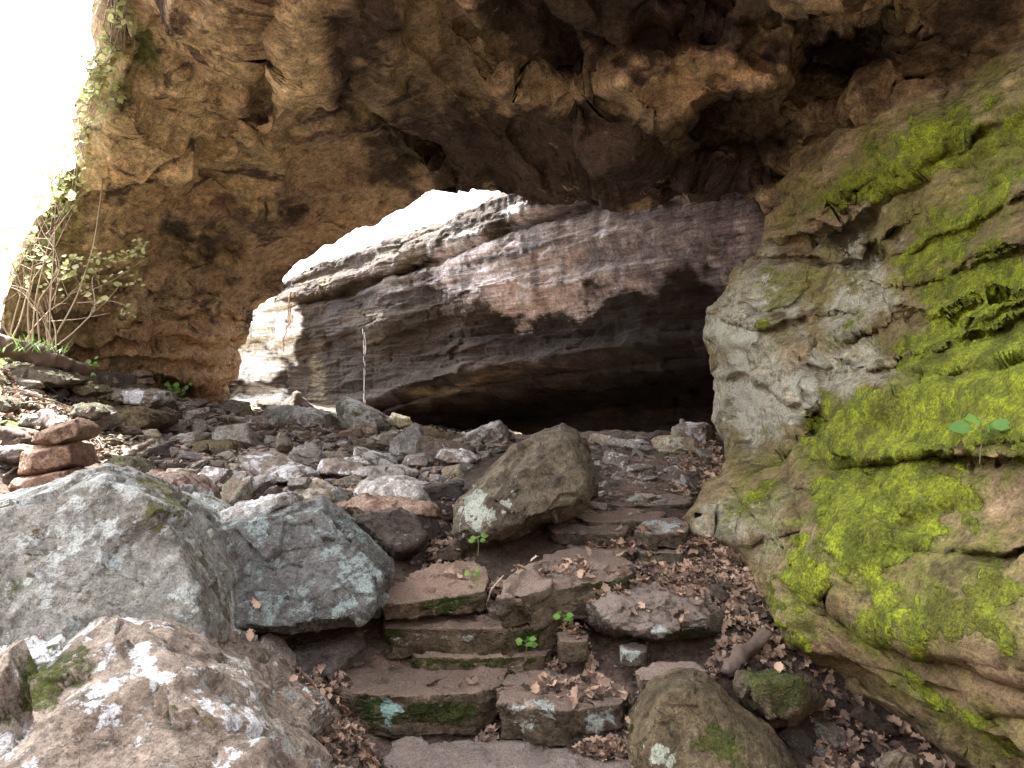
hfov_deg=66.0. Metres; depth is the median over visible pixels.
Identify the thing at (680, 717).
boulder
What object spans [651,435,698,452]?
loose stone
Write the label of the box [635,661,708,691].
rock
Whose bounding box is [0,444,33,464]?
stone
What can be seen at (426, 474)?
loose stone
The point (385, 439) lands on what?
stone
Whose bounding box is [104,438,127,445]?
loose stone
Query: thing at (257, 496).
loose stone
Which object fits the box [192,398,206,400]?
loose stone
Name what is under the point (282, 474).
rock slab
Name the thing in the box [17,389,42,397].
loose stone
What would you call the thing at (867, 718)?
loose stone
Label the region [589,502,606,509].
loose stone
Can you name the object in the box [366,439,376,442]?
loose stone
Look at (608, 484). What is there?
loose stone
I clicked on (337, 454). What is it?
loose stone
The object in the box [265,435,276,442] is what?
loose stone
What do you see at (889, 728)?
loose stone
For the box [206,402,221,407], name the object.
loose stone
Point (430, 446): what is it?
loose stone
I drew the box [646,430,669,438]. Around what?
loose stone
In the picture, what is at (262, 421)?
loose stone
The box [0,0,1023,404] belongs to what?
natural arch
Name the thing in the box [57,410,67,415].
loose stone
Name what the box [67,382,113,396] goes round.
stone
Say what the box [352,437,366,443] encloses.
loose stone
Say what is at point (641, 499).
loose stone
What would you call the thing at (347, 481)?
loose stone
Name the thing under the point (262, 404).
loose stone
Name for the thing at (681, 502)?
stone step
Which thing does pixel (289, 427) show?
loose stone
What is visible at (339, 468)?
stone
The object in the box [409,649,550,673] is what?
stone step
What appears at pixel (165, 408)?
loose stone
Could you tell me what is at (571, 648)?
rock
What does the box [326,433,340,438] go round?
loose stone
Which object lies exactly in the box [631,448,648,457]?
loose stone
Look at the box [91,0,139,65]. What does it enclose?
climbing vine
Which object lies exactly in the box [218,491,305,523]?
rock slab
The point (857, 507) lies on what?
rock wall
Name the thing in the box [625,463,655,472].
loose stone
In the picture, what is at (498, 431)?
loose stone
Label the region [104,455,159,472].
stone
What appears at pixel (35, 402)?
twig
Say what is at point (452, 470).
loose stone
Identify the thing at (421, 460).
stone
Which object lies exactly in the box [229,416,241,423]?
loose stone
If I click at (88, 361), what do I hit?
leafy plant
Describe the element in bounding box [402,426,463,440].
stone
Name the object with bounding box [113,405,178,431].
stone
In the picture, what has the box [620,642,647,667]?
rock
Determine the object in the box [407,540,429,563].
loose stone
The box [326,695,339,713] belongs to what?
stone
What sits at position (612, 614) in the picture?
stone step
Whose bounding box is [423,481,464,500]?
loose stone
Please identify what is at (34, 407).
loose stone
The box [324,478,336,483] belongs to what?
loose stone
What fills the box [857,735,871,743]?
loose stone
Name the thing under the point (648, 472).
loose stone
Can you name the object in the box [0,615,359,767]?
boulder
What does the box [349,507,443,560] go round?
boulder
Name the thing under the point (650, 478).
loose stone
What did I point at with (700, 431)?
stone
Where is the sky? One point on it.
(40, 40)
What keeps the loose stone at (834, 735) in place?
on the leaf litter
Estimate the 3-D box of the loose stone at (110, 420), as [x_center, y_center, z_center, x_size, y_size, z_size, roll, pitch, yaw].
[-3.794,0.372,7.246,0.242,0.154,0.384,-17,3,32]
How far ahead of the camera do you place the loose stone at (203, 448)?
7.40 m
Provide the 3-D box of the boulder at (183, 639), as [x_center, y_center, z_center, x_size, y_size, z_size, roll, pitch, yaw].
[-1.188,0.955,2.805,0.345,0.243,0.380,0,0,0]
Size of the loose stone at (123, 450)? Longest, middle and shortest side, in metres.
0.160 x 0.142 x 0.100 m
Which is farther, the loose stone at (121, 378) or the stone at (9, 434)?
the loose stone at (121, 378)
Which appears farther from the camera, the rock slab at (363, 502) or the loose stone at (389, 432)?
the loose stone at (389, 432)
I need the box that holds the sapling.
[42,177,148,341]
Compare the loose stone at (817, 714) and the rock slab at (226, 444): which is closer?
the loose stone at (817, 714)
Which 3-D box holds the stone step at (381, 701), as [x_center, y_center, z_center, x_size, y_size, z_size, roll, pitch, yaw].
[-0.408,1.416,3.531,0.788,0.233,0.371,0,0,0]
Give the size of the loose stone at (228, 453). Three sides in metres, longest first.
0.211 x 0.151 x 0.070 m
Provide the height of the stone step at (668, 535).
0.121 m
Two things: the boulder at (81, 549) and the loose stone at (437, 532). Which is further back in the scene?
the loose stone at (437, 532)
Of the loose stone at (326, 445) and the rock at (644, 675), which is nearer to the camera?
the rock at (644, 675)
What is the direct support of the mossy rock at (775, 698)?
on the ground
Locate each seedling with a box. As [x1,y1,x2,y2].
[464,569,480,580]
[468,533,488,555]
[515,636,537,661]
[552,610,573,631]
[946,413,1009,464]
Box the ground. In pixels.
[0,358,966,767]
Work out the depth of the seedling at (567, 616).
3.72 m
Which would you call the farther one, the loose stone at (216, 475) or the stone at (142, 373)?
the stone at (142, 373)
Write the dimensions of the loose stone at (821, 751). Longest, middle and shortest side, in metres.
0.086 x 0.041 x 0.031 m
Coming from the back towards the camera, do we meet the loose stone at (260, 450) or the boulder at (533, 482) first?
the loose stone at (260, 450)
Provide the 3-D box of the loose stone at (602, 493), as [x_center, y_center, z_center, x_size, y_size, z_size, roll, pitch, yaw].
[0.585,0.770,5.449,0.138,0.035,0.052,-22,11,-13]
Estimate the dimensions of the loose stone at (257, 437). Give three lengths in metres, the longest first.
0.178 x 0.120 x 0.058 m
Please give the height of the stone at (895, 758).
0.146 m
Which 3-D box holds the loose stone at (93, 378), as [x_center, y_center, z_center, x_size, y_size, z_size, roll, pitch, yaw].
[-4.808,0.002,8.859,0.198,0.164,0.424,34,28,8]
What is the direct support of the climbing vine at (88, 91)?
attached to the natural arch
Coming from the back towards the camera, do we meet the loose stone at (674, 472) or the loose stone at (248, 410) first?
the loose stone at (248, 410)
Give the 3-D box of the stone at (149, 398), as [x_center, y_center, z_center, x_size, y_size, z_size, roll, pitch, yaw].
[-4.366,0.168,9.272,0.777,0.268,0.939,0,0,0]
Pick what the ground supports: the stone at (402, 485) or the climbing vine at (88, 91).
the stone at (402, 485)
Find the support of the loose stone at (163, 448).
on the ground
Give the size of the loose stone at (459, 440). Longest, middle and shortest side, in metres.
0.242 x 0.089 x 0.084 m
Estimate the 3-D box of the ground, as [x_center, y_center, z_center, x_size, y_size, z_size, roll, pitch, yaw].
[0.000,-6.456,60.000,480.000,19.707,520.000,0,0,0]
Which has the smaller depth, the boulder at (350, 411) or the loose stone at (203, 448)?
the loose stone at (203, 448)
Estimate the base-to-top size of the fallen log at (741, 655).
0.149 m
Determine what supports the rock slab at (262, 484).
on the ground
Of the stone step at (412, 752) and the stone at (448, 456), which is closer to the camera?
the stone step at (412, 752)
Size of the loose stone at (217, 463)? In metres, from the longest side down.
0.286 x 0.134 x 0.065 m
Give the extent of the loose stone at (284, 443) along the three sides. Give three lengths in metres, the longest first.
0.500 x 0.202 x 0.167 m
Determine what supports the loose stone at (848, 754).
on the ground
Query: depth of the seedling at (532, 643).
3.66 m
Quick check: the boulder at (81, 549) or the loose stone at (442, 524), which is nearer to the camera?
the boulder at (81, 549)
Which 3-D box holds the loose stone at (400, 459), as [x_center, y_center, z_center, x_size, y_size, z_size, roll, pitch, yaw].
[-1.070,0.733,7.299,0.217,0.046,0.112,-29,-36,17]
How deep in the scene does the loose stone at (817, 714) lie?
3.31 m
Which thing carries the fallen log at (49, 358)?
on the mossy rock at (52, 378)
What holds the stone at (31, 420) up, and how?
on the ground
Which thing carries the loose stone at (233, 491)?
on the ground
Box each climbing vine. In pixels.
[7,152,87,298]
[69,46,126,165]
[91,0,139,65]
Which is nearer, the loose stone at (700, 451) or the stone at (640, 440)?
the loose stone at (700, 451)
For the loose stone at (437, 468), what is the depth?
6.77 m
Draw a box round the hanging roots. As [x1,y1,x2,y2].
[282,290,295,352]
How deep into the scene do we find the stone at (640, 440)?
8.34 m
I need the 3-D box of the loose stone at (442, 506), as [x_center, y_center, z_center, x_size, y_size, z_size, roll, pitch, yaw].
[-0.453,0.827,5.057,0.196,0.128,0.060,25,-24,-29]
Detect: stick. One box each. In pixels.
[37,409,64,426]
[122,438,155,455]
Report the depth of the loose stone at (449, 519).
4.91 m
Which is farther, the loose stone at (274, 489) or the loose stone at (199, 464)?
the loose stone at (199, 464)
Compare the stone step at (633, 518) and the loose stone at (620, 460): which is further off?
the loose stone at (620, 460)
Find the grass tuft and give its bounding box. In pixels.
[0,332,68,353]
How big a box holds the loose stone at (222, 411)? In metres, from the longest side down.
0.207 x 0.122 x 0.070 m
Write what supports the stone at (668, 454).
on the ground
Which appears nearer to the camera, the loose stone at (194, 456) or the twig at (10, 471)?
the twig at (10, 471)
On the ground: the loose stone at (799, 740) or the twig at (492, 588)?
the loose stone at (799, 740)
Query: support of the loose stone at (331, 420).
on the ground
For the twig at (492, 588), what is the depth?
3.92 m
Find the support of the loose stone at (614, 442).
on the ground
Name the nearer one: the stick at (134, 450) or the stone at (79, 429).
the stone at (79, 429)
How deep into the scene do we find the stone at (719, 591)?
3.96 m
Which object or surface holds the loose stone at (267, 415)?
on the ground
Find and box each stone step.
[331,666,508,739]
[380,560,489,619]
[381,736,633,767]
[382,611,562,660]
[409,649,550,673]
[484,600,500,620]
[495,546,634,631]
[496,670,629,747]
[546,523,629,544]
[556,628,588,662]
[566,544,635,561]
[574,508,666,532]
[584,582,724,642]
[603,493,692,509]
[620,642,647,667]
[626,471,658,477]
[634,516,689,550]
[634,544,716,567]
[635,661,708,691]
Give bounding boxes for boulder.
[0,463,241,647]
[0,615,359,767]
[140,618,224,663]
[218,495,395,635]
[336,396,390,430]
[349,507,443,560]
[450,423,600,550]
[623,667,796,767]
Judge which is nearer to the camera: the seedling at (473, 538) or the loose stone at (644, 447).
the seedling at (473, 538)
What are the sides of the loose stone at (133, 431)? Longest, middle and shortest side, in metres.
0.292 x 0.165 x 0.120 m
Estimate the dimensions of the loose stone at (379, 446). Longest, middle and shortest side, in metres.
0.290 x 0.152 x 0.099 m
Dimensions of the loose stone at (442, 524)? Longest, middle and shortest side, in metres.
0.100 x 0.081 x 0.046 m
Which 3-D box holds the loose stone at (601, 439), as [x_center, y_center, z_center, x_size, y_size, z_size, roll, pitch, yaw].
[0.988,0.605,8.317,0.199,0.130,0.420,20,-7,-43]
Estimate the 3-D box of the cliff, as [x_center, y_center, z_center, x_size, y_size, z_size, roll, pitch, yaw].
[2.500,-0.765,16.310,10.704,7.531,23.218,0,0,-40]
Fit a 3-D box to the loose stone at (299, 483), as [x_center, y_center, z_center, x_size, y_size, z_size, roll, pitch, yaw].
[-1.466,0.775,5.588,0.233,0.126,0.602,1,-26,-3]
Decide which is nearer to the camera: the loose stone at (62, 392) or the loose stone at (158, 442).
the loose stone at (158, 442)
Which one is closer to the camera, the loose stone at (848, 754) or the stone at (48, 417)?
the loose stone at (848, 754)
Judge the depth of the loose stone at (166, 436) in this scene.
8.22 m
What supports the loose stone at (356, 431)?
on the ground
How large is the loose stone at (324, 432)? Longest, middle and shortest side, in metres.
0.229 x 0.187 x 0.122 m
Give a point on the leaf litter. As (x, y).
(704, 570)
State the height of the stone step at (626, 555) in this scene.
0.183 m
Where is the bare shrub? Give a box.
[0,142,132,352]
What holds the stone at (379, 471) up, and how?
on the ground
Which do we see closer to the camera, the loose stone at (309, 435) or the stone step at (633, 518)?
the stone step at (633, 518)
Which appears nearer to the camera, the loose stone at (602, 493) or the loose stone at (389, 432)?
the loose stone at (602, 493)
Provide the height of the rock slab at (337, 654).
0.264 m
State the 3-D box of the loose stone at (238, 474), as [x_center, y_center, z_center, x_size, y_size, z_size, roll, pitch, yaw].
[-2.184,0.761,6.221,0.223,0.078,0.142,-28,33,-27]
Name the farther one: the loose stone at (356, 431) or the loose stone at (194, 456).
the loose stone at (356, 431)
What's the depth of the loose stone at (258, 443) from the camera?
8.48 m
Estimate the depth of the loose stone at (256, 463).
6.51 m
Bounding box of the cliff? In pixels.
[228,192,770,434]
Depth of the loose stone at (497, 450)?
7.83 m
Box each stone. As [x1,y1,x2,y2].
[0,373,12,385]
[0,395,29,412]
[0,425,38,445]
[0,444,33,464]
[8,467,85,491]
[12,378,44,388]
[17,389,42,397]
[17,440,97,474]
[18,413,67,429]
[28,405,40,412]
[31,417,99,445]
[47,388,69,400]
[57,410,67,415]
[65,392,97,404]
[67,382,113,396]
[67,402,117,420]
[84,375,100,383]
[93,370,136,385]
[94,412,122,430]
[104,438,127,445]
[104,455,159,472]
[110,387,176,407]
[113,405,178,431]
[115,425,143,436]
[117,383,149,388]
[121,447,139,455]
[132,370,152,377]
[137,377,154,385]
[142,429,161,439]
[144,440,175,456]
[146,469,221,498]
[152,439,161,445]
[153,406,175,411]
[158,462,184,470]
[162,433,172,439]
[164,420,188,433]
[166,468,196,473]
[168,431,211,443]
[170,447,179,457]
[177,430,188,433]
[177,451,206,460]
[178,401,208,409]
[181,407,209,420]
[190,460,207,468]
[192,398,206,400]
[192,419,207,431]
[192,443,209,452]
[198,466,233,487]
[205,460,230,467]
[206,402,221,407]
[206,418,217,423]
[208,447,224,454]
[210,413,228,420]
[212,422,257,446]
[214,408,225,414]
[216,450,235,457]
[220,475,256,505]
[221,399,249,409]
[228,463,239,469]
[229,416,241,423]
[231,471,247,478]
[238,406,252,415]
[239,449,303,475]
[244,415,269,427]
[246,447,269,454]
[251,407,260,410]
[252,493,280,499]
[254,434,264,441]
[254,442,269,446]
[256,401,281,408]
[257,412,274,418]
[262,429,275,437]
[263,485,282,493]
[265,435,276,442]
[268,414,284,428]
[276,432,292,453]
[281,391,317,408]
[283,418,293,424]
[286,424,300,430]
[288,442,325,462]
[288,477,312,491]
[288,478,332,493]
[300,432,320,439]
[302,488,335,501]
[303,424,316,430]
[313,429,331,435]
[317,456,378,478]
[322,443,335,450]
[323,439,338,442]
[323,450,352,458]
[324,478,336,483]
[325,414,338,427]
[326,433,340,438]
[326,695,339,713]
[330,735,360,749]
[331,486,348,501]
[332,474,361,486]
[338,427,362,436]
[344,440,353,448]
[346,442,380,451]
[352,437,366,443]
[353,421,378,433]
[353,446,397,465]
[353,463,418,479]
[353,475,428,499]
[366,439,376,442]
[371,429,399,439]
[373,443,389,450]
[380,433,399,444]
[389,413,412,429]
[389,422,424,453]
[397,456,403,463]
[401,452,434,467]
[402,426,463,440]
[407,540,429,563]
[415,436,476,457]
[418,471,429,479]
[419,466,443,471]
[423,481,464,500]
[426,539,465,563]
[429,474,448,481]
[431,501,451,512]
[434,448,480,465]
[435,530,440,535]
[439,522,446,527]
[441,464,464,476]
[444,517,452,521]
[452,438,463,443]
[459,462,475,469]
[460,420,515,442]
[476,451,491,457]
[487,447,501,453]
[588,433,612,444]
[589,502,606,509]
[591,454,602,459]
[594,460,601,464]
[598,490,605,495]
[601,480,618,488]
[602,449,628,468]
[607,437,640,448]
[611,474,622,479]
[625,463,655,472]
[629,438,648,443]
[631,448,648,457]
[631,480,646,484]
[634,493,656,499]
[637,495,647,502]
[638,445,654,449]
[640,476,659,480]
[644,470,657,475]
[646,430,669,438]
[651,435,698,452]
[651,498,668,503]
[659,448,688,456]
[666,465,692,489]
[671,421,715,442]
[695,448,715,459]
[708,583,729,602]
[778,725,814,758]
[810,710,823,718]
[813,720,846,747]
[814,746,825,756]
[836,722,845,728]
[846,752,855,761]
[849,706,883,728]
[850,699,861,706]
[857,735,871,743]
[865,722,899,737]
[874,749,920,767]
[878,743,893,752]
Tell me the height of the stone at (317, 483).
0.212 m
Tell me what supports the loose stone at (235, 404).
on the ground
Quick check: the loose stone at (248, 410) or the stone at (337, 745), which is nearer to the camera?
the stone at (337, 745)
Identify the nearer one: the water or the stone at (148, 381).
the stone at (148, 381)
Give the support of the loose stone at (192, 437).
on the ground
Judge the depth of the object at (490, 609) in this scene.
3.86 m
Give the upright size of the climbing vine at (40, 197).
1.626 m
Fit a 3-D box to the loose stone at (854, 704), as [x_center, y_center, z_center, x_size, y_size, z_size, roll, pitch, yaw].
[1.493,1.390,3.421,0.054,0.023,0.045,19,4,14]
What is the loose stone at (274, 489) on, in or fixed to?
on the ground
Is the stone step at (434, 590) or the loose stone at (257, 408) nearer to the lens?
the stone step at (434, 590)
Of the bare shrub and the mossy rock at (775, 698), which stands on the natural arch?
the bare shrub
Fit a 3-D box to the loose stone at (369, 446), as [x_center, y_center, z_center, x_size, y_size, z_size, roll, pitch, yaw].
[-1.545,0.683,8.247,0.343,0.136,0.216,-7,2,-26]
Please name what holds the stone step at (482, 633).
on the stone step at (439, 660)
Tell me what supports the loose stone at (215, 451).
on the ground
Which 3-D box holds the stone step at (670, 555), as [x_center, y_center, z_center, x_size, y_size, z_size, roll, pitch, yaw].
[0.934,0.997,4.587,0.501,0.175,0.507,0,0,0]
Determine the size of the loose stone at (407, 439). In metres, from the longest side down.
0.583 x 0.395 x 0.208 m
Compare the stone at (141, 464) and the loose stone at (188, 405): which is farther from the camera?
the loose stone at (188, 405)
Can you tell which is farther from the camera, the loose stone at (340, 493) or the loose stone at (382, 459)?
the loose stone at (382, 459)
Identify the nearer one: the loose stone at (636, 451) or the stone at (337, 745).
the stone at (337, 745)
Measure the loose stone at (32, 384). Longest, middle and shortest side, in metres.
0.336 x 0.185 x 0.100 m
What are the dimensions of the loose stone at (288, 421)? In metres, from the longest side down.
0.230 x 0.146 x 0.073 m
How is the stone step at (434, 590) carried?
on the stone step at (482, 633)
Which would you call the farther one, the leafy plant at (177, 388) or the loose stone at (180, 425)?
the leafy plant at (177, 388)
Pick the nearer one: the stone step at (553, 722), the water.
the stone step at (553, 722)
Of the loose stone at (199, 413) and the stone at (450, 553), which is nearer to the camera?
the stone at (450, 553)
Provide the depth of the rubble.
7.29 m
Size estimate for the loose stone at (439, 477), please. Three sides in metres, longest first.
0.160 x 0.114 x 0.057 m
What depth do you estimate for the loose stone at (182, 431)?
8.84 m
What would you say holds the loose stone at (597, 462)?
on the ground
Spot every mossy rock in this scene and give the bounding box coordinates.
[0,363,87,388]
[732,668,825,728]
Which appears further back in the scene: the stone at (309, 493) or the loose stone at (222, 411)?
the loose stone at (222, 411)
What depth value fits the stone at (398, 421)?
11.00 m
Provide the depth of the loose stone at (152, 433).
7.85 m
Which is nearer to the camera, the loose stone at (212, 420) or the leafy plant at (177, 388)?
the loose stone at (212, 420)
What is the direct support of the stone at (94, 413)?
on the loose stone at (110, 420)
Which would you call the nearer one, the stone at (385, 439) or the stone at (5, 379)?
the stone at (5, 379)
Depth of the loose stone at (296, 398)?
14.74 m
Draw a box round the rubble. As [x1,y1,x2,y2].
[0,358,750,763]
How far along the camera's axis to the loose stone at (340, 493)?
5.45 m
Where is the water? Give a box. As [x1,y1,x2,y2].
[362,328,365,401]
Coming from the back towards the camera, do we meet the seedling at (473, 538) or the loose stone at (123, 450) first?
the loose stone at (123, 450)
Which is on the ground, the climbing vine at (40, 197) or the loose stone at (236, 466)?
the loose stone at (236, 466)
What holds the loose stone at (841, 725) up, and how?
on the ground
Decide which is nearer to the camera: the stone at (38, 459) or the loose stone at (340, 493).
the stone at (38, 459)
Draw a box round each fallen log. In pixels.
[0,334,92,375]
[720,627,772,676]
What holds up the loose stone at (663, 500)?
on the ground
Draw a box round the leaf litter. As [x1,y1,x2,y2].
[0,362,962,767]
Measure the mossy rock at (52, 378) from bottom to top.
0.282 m
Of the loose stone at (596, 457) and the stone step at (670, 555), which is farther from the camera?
the loose stone at (596, 457)
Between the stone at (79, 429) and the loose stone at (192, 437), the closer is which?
the stone at (79, 429)
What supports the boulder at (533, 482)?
on the ground
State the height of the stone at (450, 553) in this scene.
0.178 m
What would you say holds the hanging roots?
hanging from the cliff
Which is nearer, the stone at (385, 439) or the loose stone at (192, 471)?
the loose stone at (192, 471)
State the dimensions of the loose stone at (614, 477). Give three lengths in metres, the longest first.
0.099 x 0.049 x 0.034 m
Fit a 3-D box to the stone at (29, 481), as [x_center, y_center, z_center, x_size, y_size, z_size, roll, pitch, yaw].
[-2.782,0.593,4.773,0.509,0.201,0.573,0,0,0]
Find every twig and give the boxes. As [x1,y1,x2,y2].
[1,466,18,477]
[7,391,69,408]
[20,401,50,403]
[484,575,503,609]
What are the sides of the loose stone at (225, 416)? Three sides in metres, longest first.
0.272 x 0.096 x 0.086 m
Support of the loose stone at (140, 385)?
on the ground
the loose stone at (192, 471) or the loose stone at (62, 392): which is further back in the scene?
the loose stone at (62, 392)
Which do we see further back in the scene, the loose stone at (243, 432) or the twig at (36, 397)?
the loose stone at (243, 432)
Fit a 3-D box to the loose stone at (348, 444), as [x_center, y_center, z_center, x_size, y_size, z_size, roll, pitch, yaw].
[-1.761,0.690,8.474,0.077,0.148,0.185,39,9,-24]
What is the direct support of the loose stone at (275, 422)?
on the ground
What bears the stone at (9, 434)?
on the ground
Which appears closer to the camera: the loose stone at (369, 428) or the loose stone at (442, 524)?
the loose stone at (442, 524)
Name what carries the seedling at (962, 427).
attached to the rock wall
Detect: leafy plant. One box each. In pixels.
[85,356,104,375]
[164,377,192,399]
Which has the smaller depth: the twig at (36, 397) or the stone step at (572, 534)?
the stone step at (572, 534)
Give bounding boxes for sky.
[0,0,499,319]
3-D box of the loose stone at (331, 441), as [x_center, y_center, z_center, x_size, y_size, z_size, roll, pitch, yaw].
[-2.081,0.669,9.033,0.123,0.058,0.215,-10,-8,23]
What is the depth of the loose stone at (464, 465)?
6.85 m
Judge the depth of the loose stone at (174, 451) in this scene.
6.87 m
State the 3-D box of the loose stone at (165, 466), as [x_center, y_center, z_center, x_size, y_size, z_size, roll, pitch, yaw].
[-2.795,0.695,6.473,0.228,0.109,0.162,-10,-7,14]
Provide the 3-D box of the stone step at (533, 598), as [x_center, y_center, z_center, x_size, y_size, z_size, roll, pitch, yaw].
[0.230,1.038,4.031,0.928,0.271,0.565,0,0,-31]
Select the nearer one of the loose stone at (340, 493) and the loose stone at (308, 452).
the loose stone at (340, 493)
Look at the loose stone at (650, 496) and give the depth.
5.45 m
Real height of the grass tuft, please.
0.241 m
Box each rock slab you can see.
[191,439,250,451]
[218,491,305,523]
[252,475,275,493]
[259,464,319,484]
[263,404,336,425]
[291,631,365,681]
[334,493,439,517]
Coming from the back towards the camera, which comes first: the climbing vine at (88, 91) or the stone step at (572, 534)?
the climbing vine at (88, 91)
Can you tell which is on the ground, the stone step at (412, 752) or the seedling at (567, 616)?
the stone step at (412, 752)
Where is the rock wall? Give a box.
[682,39,1023,767]
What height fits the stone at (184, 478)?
0.298 m
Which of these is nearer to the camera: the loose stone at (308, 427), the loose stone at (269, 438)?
the loose stone at (269, 438)
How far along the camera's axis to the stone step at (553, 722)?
3.26 m
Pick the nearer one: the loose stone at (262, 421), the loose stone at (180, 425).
the loose stone at (180, 425)
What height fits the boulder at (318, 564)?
0.679 m
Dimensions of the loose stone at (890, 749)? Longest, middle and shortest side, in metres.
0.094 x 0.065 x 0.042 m
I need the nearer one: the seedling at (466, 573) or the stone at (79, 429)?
the seedling at (466, 573)
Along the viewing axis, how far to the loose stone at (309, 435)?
9.38 m
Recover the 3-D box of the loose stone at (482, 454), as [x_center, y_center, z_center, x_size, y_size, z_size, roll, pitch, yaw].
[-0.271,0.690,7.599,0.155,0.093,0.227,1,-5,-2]
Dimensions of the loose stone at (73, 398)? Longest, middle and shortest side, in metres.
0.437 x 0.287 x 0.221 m
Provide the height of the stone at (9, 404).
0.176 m
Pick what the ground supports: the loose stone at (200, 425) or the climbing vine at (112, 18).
the loose stone at (200, 425)
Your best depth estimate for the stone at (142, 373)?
10.28 m
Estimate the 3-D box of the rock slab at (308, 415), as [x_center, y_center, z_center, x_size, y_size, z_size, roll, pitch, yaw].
[-3.062,0.519,11.410,1.118,0.473,1.502,0,0,0]
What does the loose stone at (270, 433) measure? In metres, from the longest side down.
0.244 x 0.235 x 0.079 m

